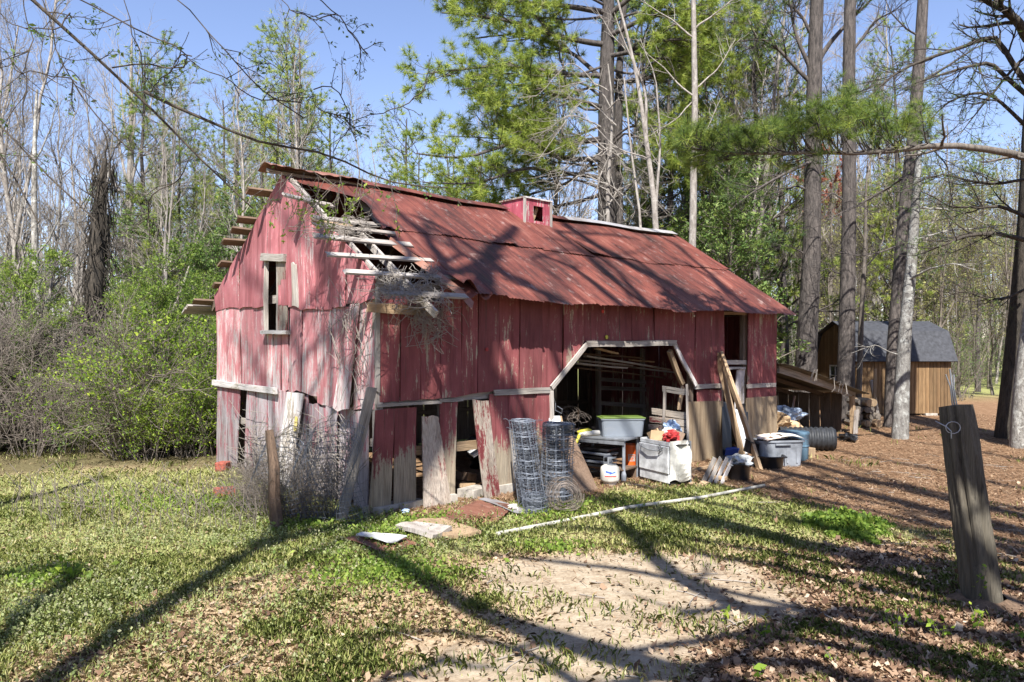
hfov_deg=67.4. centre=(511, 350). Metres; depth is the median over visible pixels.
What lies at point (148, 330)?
leafy bush
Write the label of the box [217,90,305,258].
pine tree
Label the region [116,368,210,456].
leafy bush
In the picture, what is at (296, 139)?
bare tree
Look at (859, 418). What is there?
firewood log
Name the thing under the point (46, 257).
leafy sapling
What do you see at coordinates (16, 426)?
dead brush
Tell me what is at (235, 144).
bare tree
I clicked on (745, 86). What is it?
tree
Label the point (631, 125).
bare tree
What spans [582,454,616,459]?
folded sheet
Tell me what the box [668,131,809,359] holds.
young evergreen
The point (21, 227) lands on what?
bare tree
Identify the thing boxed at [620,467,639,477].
crate
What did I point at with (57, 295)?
young evergreen
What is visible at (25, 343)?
dead brush
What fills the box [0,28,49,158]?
bare tree
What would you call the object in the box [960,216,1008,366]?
bare tree
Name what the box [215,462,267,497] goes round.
dead brush
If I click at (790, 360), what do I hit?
undergrowth bush
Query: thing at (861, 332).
slim trunk
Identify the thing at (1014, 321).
bare tree
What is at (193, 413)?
leafy bush
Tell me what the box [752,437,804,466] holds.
grey tote
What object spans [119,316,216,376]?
leafy bush
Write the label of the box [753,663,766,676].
broad leaf weed
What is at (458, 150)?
bare tree
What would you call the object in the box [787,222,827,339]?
young evergreen
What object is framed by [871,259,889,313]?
budding tree
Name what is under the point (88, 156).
bare tree
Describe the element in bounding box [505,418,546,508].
wire fence roll
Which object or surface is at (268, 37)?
pine tree
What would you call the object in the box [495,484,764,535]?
long pipe
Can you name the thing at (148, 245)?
pine tree
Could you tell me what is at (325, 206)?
budding vine
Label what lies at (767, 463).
round tub
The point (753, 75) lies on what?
pine tree
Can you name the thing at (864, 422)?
firewood log
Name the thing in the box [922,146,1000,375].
budding tree
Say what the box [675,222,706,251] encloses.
young evergreen
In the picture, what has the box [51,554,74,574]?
broad leaf weed
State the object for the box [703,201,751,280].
young evergreen
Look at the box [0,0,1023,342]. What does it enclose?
sky
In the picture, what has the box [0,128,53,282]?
bare tree
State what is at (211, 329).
leafy sapling
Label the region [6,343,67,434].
undergrowth bush
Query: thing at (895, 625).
seedling
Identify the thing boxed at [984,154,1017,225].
budding tree
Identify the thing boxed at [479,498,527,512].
curled tin strip
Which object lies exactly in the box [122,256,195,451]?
leafy sapling
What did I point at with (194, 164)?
bare tree
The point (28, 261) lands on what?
bare tree
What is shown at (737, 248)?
young evergreen
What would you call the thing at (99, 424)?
leafy bush
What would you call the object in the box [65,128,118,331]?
bare tree
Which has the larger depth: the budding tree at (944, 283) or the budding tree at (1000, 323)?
the budding tree at (944, 283)
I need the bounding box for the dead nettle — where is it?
[0,463,768,681]
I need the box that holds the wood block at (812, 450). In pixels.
[809,447,815,456]
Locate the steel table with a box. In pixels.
[574,435,640,480]
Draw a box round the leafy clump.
[800,505,896,544]
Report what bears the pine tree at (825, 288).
on the ground at (568, 568)
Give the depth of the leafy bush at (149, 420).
15.06 m
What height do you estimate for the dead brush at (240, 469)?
0.972 m
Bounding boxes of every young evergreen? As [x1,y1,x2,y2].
[0,268,26,325]
[30,269,73,345]
[104,205,161,339]
[151,251,184,290]
[161,220,239,349]
[167,223,216,359]
[182,186,259,324]
[659,186,713,251]
[660,192,697,230]
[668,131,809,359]
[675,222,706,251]
[679,158,800,349]
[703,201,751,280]
[713,225,763,287]
[715,167,797,357]
[747,260,796,365]
[749,180,801,344]
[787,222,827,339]
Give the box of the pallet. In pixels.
[648,384,688,439]
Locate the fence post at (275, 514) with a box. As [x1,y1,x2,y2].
[265,429,282,528]
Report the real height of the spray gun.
0.277 m
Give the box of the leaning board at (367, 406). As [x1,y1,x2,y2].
[337,387,376,521]
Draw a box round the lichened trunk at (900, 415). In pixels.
[838,121,1019,439]
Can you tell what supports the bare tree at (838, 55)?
on the ground at (568, 568)
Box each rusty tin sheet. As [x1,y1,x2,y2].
[344,535,418,550]
[441,500,510,529]
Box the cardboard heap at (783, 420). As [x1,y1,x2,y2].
[777,410,802,432]
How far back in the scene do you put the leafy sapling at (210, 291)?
17.02 m
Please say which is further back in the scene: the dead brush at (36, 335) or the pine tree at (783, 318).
the pine tree at (783, 318)
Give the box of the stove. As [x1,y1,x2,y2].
[639,437,691,485]
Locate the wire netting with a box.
[240,420,367,524]
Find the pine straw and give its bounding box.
[210,414,1023,586]
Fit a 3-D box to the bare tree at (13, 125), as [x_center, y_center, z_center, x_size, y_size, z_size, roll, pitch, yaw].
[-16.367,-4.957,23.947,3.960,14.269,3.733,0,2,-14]
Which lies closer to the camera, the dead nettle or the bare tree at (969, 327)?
the dead nettle
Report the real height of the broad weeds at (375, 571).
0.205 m
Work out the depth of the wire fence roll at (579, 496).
10.02 m
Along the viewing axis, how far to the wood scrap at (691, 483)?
12.33 m
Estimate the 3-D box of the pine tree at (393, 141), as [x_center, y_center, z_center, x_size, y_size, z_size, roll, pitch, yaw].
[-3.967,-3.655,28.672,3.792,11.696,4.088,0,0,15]
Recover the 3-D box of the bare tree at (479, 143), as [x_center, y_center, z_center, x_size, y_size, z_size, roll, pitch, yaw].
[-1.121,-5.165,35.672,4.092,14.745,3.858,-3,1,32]
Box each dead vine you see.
[218,451,300,483]
[227,401,379,502]
[288,213,384,242]
[321,277,385,400]
[351,260,463,313]
[388,297,468,353]
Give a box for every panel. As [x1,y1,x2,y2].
[722,402,731,458]
[735,409,746,453]
[736,403,748,453]
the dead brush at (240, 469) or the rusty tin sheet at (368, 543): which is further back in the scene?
the dead brush at (240, 469)
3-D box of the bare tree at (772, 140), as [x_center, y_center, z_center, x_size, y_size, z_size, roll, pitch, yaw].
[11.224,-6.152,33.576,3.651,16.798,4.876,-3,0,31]
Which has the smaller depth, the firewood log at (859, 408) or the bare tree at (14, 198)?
the firewood log at (859, 408)
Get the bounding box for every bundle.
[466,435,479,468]
[837,432,857,442]
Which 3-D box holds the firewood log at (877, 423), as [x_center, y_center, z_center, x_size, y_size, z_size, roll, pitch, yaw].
[10.062,2.001,21.411,0.227,0.238,0.658,0,0,-3]
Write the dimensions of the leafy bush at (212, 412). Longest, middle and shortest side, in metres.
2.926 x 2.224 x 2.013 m
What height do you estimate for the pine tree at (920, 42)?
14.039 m
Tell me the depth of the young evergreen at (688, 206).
26.45 m
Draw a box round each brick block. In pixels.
[213,486,234,496]
[215,461,231,471]
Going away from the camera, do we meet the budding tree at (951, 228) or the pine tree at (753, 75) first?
the pine tree at (753, 75)
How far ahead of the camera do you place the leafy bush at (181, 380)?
15.64 m
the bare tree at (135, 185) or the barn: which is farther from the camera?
the bare tree at (135, 185)
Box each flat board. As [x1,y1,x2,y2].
[395,521,451,538]
[412,518,480,538]
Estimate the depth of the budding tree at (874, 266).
41.90 m
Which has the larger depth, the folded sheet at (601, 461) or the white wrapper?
the folded sheet at (601, 461)
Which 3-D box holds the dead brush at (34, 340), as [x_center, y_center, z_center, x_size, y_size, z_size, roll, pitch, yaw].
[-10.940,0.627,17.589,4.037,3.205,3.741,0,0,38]
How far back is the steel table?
12.86 m
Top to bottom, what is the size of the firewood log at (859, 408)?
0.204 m
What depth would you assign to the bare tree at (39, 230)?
28.13 m
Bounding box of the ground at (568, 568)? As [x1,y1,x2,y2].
[0,344,1023,681]
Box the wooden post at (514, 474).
[509,429,523,502]
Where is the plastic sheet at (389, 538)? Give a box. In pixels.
[356,532,406,542]
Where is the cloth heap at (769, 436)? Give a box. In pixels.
[754,433,787,440]
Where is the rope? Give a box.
[809,368,847,396]
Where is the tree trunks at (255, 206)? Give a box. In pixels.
[5,172,1012,349]
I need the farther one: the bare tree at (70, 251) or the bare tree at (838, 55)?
the bare tree at (838, 55)
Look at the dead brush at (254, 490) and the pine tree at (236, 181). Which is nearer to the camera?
the dead brush at (254, 490)
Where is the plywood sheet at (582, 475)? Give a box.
[559,436,597,494]
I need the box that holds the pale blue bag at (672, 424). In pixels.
[663,419,681,431]
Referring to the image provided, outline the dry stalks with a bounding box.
[6,459,259,530]
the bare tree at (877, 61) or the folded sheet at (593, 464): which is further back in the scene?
the bare tree at (877, 61)
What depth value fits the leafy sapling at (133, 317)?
17.48 m
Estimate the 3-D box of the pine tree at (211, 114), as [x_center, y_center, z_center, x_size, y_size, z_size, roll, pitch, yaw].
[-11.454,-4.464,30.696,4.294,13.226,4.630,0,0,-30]
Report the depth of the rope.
18.32 m
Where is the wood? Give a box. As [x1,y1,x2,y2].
[0,170,1014,344]
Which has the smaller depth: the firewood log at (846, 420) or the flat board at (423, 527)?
the flat board at (423, 527)
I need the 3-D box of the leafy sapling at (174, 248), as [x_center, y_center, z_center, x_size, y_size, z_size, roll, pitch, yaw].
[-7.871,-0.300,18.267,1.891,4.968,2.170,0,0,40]
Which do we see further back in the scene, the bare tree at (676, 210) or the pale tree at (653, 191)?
the bare tree at (676, 210)
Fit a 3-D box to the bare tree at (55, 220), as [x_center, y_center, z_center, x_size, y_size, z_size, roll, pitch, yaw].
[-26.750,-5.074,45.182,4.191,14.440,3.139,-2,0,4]
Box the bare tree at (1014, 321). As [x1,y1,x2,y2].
[847,0,1023,439]
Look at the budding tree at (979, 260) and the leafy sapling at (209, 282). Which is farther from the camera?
the budding tree at (979, 260)
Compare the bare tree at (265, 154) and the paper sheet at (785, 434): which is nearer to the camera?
the paper sheet at (785, 434)
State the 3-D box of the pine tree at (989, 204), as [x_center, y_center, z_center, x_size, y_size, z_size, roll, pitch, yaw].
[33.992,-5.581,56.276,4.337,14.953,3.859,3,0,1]
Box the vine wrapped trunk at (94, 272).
[58,117,139,435]
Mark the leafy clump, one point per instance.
(863, 525)
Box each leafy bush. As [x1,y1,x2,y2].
[0,311,198,444]
[0,334,203,460]
[50,398,108,453]
[61,294,216,454]
[70,327,201,446]
[72,403,147,448]
[75,382,192,461]
[84,318,216,440]
[87,305,216,427]
[88,374,194,458]
[94,297,216,452]
[101,392,213,456]
[104,342,216,456]
[110,344,216,454]
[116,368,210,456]
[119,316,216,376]
[124,349,245,459]
[146,396,195,453]
[149,367,239,456]
[152,380,216,451]
[156,397,216,454]
[166,387,215,453]
[190,363,239,448]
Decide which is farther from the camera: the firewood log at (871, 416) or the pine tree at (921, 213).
the pine tree at (921, 213)
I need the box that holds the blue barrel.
[778,430,809,460]
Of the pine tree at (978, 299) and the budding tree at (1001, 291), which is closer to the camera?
the pine tree at (978, 299)
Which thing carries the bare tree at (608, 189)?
on the ground at (568, 568)
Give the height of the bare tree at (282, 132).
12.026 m
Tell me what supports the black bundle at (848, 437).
on the ground at (568, 568)
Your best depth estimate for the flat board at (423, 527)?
8.77 m
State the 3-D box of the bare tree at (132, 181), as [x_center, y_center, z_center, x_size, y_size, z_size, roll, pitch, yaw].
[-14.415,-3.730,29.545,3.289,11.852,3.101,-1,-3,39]
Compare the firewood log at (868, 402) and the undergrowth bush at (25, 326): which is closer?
the undergrowth bush at (25, 326)
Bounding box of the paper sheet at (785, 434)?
[775,432,806,439]
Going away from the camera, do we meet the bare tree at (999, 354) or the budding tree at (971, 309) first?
the budding tree at (971, 309)
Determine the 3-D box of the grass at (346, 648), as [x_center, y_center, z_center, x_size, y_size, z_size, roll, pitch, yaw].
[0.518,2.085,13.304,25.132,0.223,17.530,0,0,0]
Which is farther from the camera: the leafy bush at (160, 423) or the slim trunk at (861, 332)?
the slim trunk at (861, 332)
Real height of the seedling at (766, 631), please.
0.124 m
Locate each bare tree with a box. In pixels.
[0,0,59,255]
[0,0,102,317]
[0,26,78,330]
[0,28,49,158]
[0,92,75,347]
[0,105,32,294]
[0,110,21,306]
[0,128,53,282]
[0,138,50,307]
[5,149,75,315]
[10,211,49,315]
[13,30,96,318]
[27,70,122,350]
[38,42,137,347]
[38,149,89,338]
[39,165,68,294]
[43,178,111,337]
[46,179,89,338]
[49,4,203,337]
[55,130,160,321]
[56,214,72,312]
[62,164,98,309]
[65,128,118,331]
[69,82,139,325]
[87,164,135,327]
[107,181,156,318]
[109,106,195,310]
[110,168,187,327]
[111,175,124,315]
[112,141,161,249]
[114,104,156,326]
[119,65,230,309]
[134,140,192,238]
[148,89,208,280]
[168,93,231,241]
[172,127,225,326]
[173,48,271,272]
[206,55,277,279]
[231,116,276,186]
[240,78,316,215]
[244,0,348,202]
[268,85,353,179]
[277,116,348,172]
[323,62,424,186]
[438,109,474,199]
[460,91,523,201]
[476,108,514,201]
[503,34,683,226]
[511,0,600,219]
[536,131,597,218]
[562,151,597,219]
[591,3,675,226]
[614,43,673,218]
[615,0,750,262]
[615,17,680,225]
[633,0,779,239]
[634,0,793,233]
[660,190,707,251]
[676,41,797,271]
[688,1,789,224]
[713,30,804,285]
[719,0,856,281]
[720,92,761,276]
[722,0,842,275]
[744,17,804,396]
[763,1,862,331]
[763,208,801,343]
[768,157,836,391]
[775,2,892,271]
[821,6,912,283]
[822,236,880,327]
[823,79,897,319]
[823,160,869,319]
[829,136,889,315]
[831,44,904,320]
[833,140,896,320]
[847,0,1023,439]
[859,2,935,288]
[869,93,958,320]
[880,27,983,275]
[917,172,942,319]
[934,199,977,377]
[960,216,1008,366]
[961,245,973,374]
[976,182,1018,276]
[985,176,1016,302]
[993,231,1007,383]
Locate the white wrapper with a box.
[662,427,675,432]
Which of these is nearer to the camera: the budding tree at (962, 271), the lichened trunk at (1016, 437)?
the lichened trunk at (1016, 437)
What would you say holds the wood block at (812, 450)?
on the ground at (568, 568)
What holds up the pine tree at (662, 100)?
on the ground at (568, 568)
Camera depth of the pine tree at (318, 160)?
26.79 m
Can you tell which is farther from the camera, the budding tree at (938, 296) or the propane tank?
the budding tree at (938, 296)
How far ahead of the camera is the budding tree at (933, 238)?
47.51 m
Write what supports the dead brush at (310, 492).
on the ground at (568, 568)
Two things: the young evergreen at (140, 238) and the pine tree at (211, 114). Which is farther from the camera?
the pine tree at (211, 114)
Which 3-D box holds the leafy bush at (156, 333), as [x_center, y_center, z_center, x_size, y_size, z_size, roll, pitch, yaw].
[-7.389,0.558,17.829,4.439,3.303,3.680,0,0,-40]
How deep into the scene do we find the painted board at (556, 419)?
12.36 m
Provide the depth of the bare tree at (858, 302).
33.05 m
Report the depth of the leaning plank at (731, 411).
15.29 m
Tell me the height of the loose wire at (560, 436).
0.308 m
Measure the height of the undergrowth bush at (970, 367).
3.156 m
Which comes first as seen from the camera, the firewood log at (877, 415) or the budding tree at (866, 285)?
the firewood log at (877, 415)
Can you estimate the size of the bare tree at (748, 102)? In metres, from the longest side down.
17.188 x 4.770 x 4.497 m
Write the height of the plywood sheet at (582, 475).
0.785 m
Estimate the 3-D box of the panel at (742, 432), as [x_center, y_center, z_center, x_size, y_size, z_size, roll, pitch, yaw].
[4.756,1.664,15.845,0.216,0.878,0.531,0,0,0]
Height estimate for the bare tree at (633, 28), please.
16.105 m
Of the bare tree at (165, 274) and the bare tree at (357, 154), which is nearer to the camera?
the bare tree at (165, 274)
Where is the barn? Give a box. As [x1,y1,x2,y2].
[182,162,796,514]
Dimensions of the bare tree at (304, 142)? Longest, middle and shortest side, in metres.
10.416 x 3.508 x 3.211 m
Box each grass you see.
[0,424,1023,681]
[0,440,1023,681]
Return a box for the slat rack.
[701,456,732,483]
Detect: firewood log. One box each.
[844,418,861,426]
[846,398,861,405]
[846,411,862,420]
[855,405,862,412]
[856,397,873,406]
[858,397,876,406]
[860,406,870,412]
[861,412,874,419]
[861,420,868,426]
[871,419,882,427]
[873,412,880,418]
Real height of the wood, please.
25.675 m
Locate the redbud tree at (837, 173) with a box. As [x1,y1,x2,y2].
[789,142,841,320]
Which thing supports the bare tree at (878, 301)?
on the ground at (568, 568)
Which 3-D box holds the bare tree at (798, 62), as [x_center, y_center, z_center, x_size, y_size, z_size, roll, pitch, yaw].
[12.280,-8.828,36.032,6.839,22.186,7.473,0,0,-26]
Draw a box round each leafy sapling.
[0,246,59,410]
[4,242,84,440]
[96,272,143,341]
[119,290,147,442]
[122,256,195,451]
[137,282,187,348]
[142,235,215,358]
[157,275,192,348]
[180,266,223,349]
[190,271,217,447]
[204,315,216,423]
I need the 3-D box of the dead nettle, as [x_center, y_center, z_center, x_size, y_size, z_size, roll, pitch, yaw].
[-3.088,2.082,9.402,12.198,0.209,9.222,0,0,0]
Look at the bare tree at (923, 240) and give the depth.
52.97 m
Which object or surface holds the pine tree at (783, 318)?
on the ground at (568, 568)
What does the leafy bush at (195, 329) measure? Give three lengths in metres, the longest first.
3.945 x 3.578 x 3.366 m
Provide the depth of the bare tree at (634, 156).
27.60 m
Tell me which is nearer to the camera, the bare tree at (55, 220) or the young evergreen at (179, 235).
the young evergreen at (179, 235)
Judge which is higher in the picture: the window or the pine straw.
the window
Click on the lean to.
(791, 377)
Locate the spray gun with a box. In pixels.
[576,428,599,443]
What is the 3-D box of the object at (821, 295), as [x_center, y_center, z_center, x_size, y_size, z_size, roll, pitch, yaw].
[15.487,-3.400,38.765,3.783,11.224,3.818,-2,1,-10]
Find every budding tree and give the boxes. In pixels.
[763,103,841,304]
[772,160,841,299]
[793,138,841,246]
[797,258,828,330]
[818,197,858,323]
[819,169,857,325]
[820,174,877,320]
[824,192,869,312]
[836,160,885,320]
[836,170,891,320]
[855,180,890,320]
[855,245,878,316]
[856,155,931,320]
[867,159,937,316]
[870,247,889,311]
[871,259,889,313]
[890,179,953,250]
[913,229,946,320]
[914,199,971,335]
[915,162,954,314]
[916,250,952,326]
[917,153,992,326]
[917,157,960,323]
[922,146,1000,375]
[922,211,969,339]
[928,156,1003,380]
[930,176,977,310]
[934,185,995,394]
[934,230,986,396]
[938,186,998,389]
[963,187,1010,394]
[963,203,1014,388]
[965,111,1022,328]
[974,193,1012,373]
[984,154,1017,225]
[989,174,1018,275]
[990,206,1017,284]
[990,216,1015,348]
[993,173,1019,246]
[993,213,1016,327]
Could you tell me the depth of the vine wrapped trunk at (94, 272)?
19.37 m
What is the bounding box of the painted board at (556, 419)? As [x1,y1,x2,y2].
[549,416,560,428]
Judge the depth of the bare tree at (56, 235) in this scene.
27.59 m
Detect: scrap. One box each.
[455,470,476,481]
[458,480,475,487]
[467,449,477,456]
[650,430,663,440]
[676,430,684,440]
[678,481,695,484]
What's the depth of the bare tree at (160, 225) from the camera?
23.30 m
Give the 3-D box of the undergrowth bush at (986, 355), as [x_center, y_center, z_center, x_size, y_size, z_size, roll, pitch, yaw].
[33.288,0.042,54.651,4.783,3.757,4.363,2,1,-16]
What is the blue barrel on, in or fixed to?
on the ground at (568, 568)
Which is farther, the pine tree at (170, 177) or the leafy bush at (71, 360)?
the pine tree at (170, 177)
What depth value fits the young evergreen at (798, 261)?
30.39 m
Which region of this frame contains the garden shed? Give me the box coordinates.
[817,321,957,415]
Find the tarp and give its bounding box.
[777,405,807,420]
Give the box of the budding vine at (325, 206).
[238,169,400,243]
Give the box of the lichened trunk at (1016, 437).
[1009,307,1023,448]
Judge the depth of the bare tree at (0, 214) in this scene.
19.94 m
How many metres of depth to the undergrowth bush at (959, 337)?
35.88 m
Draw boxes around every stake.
[869,380,880,419]
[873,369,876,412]
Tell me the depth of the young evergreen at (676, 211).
31.00 m
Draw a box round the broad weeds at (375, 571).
[0,482,644,610]
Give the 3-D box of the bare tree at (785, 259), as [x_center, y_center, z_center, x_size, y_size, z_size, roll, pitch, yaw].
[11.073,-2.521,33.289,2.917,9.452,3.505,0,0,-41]
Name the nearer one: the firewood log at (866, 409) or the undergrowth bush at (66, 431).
the undergrowth bush at (66, 431)
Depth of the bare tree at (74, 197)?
32.01 m
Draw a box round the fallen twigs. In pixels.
[139,454,1023,677]
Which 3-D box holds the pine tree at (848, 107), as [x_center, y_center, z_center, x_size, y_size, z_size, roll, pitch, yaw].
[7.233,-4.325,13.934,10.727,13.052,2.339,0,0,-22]
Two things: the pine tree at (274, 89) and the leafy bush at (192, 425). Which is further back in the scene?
the pine tree at (274, 89)
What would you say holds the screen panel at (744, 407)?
on the ground at (568, 568)
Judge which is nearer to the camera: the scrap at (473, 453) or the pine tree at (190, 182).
the scrap at (473, 453)
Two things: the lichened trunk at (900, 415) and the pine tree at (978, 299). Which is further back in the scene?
the pine tree at (978, 299)
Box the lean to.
[654,363,869,433]
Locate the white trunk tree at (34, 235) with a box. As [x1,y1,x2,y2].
[1,89,83,330]
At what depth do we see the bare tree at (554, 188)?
25.31 m
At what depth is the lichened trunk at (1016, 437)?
16.98 m
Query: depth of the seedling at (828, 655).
5.24 m
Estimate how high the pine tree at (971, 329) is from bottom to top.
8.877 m
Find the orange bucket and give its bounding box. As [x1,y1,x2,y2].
[625,443,635,464]
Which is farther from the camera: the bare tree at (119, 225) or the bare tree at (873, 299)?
the bare tree at (873, 299)
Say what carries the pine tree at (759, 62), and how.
on the ground at (568, 568)
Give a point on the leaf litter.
(794, 658)
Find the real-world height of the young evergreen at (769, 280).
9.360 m
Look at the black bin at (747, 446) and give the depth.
14.15 m
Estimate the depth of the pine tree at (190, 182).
31.26 m
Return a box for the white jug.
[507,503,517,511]
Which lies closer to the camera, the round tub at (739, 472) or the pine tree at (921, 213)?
the round tub at (739, 472)
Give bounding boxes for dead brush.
[0,269,90,442]
[0,278,216,456]
[0,289,128,443]
[0,304,89,433]
[0,304,121,425]
[0,308,62,439]
[0,312,123,446]
[0,316,37,421]
[0,316,48,427]
[0,358,88,452]
[0,361,100,457]
[0,379,51,447]
[6,308,104,430]
[39,330,181,460]
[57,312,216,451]
[200,446,290,507]
[202,452,335,521]
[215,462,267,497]
[223,447,341,519]
[280,468,368,519]
[281,458,350,518]
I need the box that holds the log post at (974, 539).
[935,369,1003,602]
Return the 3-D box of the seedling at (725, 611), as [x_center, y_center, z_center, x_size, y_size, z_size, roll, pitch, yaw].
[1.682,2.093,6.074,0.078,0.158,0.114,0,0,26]
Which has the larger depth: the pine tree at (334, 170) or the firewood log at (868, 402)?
the pine tree at (334, 170)
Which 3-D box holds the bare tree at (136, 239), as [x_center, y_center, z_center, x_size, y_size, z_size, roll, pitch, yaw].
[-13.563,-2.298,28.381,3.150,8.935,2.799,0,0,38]
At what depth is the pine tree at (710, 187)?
26.63 m
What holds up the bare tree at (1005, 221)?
on the ground at (568, 568)
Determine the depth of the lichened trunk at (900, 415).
18.60 m
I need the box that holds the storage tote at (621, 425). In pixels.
[596,415,645,436]
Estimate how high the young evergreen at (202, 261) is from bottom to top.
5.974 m
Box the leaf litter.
[0,475,1023,681]
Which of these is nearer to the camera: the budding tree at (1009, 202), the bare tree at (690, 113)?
the bare tree at (690, 113)
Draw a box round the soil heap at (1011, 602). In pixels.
[941,589,1023,620]
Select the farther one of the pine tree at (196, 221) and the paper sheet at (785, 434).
the pine tree at (196, 221)
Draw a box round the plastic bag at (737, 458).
[726,453,752,466]
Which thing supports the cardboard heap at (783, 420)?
on the ground at (568, 568)
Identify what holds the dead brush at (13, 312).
on the ground at (568, 568)
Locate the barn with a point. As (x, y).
(592, 318)
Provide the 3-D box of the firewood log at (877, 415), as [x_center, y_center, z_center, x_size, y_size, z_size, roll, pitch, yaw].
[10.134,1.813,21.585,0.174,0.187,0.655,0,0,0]
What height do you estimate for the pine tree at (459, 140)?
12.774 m
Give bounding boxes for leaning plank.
[717,352,745,454]
[720,351,762,470]
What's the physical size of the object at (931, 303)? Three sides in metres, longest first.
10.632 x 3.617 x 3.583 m
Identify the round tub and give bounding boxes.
[727,463,753,481]
[751,454,787,469]
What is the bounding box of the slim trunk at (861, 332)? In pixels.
[834,160,897,396]
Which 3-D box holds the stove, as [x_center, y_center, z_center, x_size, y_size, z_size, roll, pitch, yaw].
[2.482,1.790,12.540,0.526,0.701,0.863,0,0,-25]
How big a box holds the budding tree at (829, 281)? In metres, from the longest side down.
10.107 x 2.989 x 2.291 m
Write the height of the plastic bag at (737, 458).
0.265 m
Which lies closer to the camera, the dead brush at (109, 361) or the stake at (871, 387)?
the dead brush at (109, 361)
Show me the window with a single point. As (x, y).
(832, 368)
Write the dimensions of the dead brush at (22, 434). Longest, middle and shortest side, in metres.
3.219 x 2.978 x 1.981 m
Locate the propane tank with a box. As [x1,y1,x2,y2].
[600,455,619,485]
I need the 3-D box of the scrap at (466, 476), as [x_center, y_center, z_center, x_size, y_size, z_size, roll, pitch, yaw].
[-0.800,1.950,12.000,0.500,0.120,0.200,0,-11,42]
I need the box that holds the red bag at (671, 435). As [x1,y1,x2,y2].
[662,429,679,442]
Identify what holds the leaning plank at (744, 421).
on the ground at (568, 568)
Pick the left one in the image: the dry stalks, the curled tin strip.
the dry stalks
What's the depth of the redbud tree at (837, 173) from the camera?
33.97 m
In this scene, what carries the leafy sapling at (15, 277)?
on the ground at (568, 568)
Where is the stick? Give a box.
[691,465,714,471]
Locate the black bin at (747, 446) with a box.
[743,439,758,453]
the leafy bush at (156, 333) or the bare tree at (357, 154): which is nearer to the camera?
the leafy bush at (156, 333)
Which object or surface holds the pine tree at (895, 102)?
on the ground at (568, 568)
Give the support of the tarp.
on the cardboard heap at (783, 420)
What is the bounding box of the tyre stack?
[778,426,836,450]
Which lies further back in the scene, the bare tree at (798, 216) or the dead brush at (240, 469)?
the bare tree at (798, 216)
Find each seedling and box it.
[719,604,729,623]
[755,621,770,636]
[824,647,838,661]
[883,608,910,641]
[912,605,927,625]
[926,614,954,636]
[969,601,987,629]
[974,564,987,599]
[1009,623,1023,642]
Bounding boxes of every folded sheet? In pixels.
[581,445,617,451]
[581,450,617,455]
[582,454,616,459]
[584,458,616,463]
[586,462,616,467]
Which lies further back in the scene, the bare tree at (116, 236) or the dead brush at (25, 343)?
the bare tree at (116, 236)
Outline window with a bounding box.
[829,365,836,380]
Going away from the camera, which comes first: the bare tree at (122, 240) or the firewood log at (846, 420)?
the firewood log at (846, 420)
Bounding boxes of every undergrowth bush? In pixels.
[0,300,98,445]
[0,322,73,432]
[0,345,63,450]
[0,379,94,457]
[1,312,133,434]
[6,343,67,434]
[27,372,109,449]
[37,394,99,447]
[40,298,216,456]
[777,325,796,365]
[921,306,1004,400]
[930,316,975,393]
[938,312,972,373]
[951,335,1001,396]
[951,341,1000,397]
[955,313,1005,375]
[960,332,1003,377]
[972,322,1005,351]
[980,327,1004,366]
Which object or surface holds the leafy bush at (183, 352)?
on the ground at (568, 568)
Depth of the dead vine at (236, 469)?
12.96 m
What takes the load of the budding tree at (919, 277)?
on the ground at (568, 568)
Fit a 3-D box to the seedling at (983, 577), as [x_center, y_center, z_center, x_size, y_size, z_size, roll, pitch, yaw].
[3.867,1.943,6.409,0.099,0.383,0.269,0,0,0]
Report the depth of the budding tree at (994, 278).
57.74 m
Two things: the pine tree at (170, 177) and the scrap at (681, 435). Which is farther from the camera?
the pine tree at (170, 177)
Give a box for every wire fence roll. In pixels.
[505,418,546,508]
[523,492,550,515]
[540,421,581,503]
[544,473,584,510]
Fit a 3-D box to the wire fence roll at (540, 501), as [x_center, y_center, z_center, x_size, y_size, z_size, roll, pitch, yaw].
[0.322,2.023,10.141,0.432,0.292,0.565,0,0,0]
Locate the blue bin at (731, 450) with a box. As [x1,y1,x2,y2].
[725,447,739,454]
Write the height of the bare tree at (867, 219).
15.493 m
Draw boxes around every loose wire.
[520,424,584,445]
[554,406,590,426]
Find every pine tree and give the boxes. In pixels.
[83,30,196,297]
[109,62,215,302]
[113,195,185,323]
[115,194,175,331]
[119,148,197,316]
[137,96,221,312]
[161,136,221,286]
[170,168,215,336]
[176,76,269,259]
[180,104,271,292]
[192,174,245,324]
[196,133,274,341]
[213,65,319,228]
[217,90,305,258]
[221,8,349,260]
[240,17,340,198]
[289,152,339,170]
[295,81,366,178]
[319,165,341,174]
[361,91,443,192]
[382,0,763,414]
[391,129,449,192]
[412,121,471,195]
[579,0,706,236]
[590,0,773,232]
[623,0,724,255]
[657,67,1023,182]
[660,44,774,295]
[662,0,803,268]
[707,0,900,419]
[716,0,807,284]
[734,43,871,404]
[751,128,798,318]
[784,140,836,259]
[786,0,928,422]
[789,0,1022,427]
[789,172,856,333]
[822,238,837,327]
[837,14,953,235]
[855,156,933,320]
[857,112,945,270]
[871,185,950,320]
[934,197,971,362]
[946,135,1015,391]
[959,274,998,376]
[962,170,1009,283]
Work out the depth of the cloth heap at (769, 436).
14.20 m
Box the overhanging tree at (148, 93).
[0,0,460,239]
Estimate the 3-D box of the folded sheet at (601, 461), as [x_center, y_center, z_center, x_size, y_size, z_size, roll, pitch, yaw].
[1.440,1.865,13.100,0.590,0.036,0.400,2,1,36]
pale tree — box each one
[567,0,662,228]
[625,0,748,246]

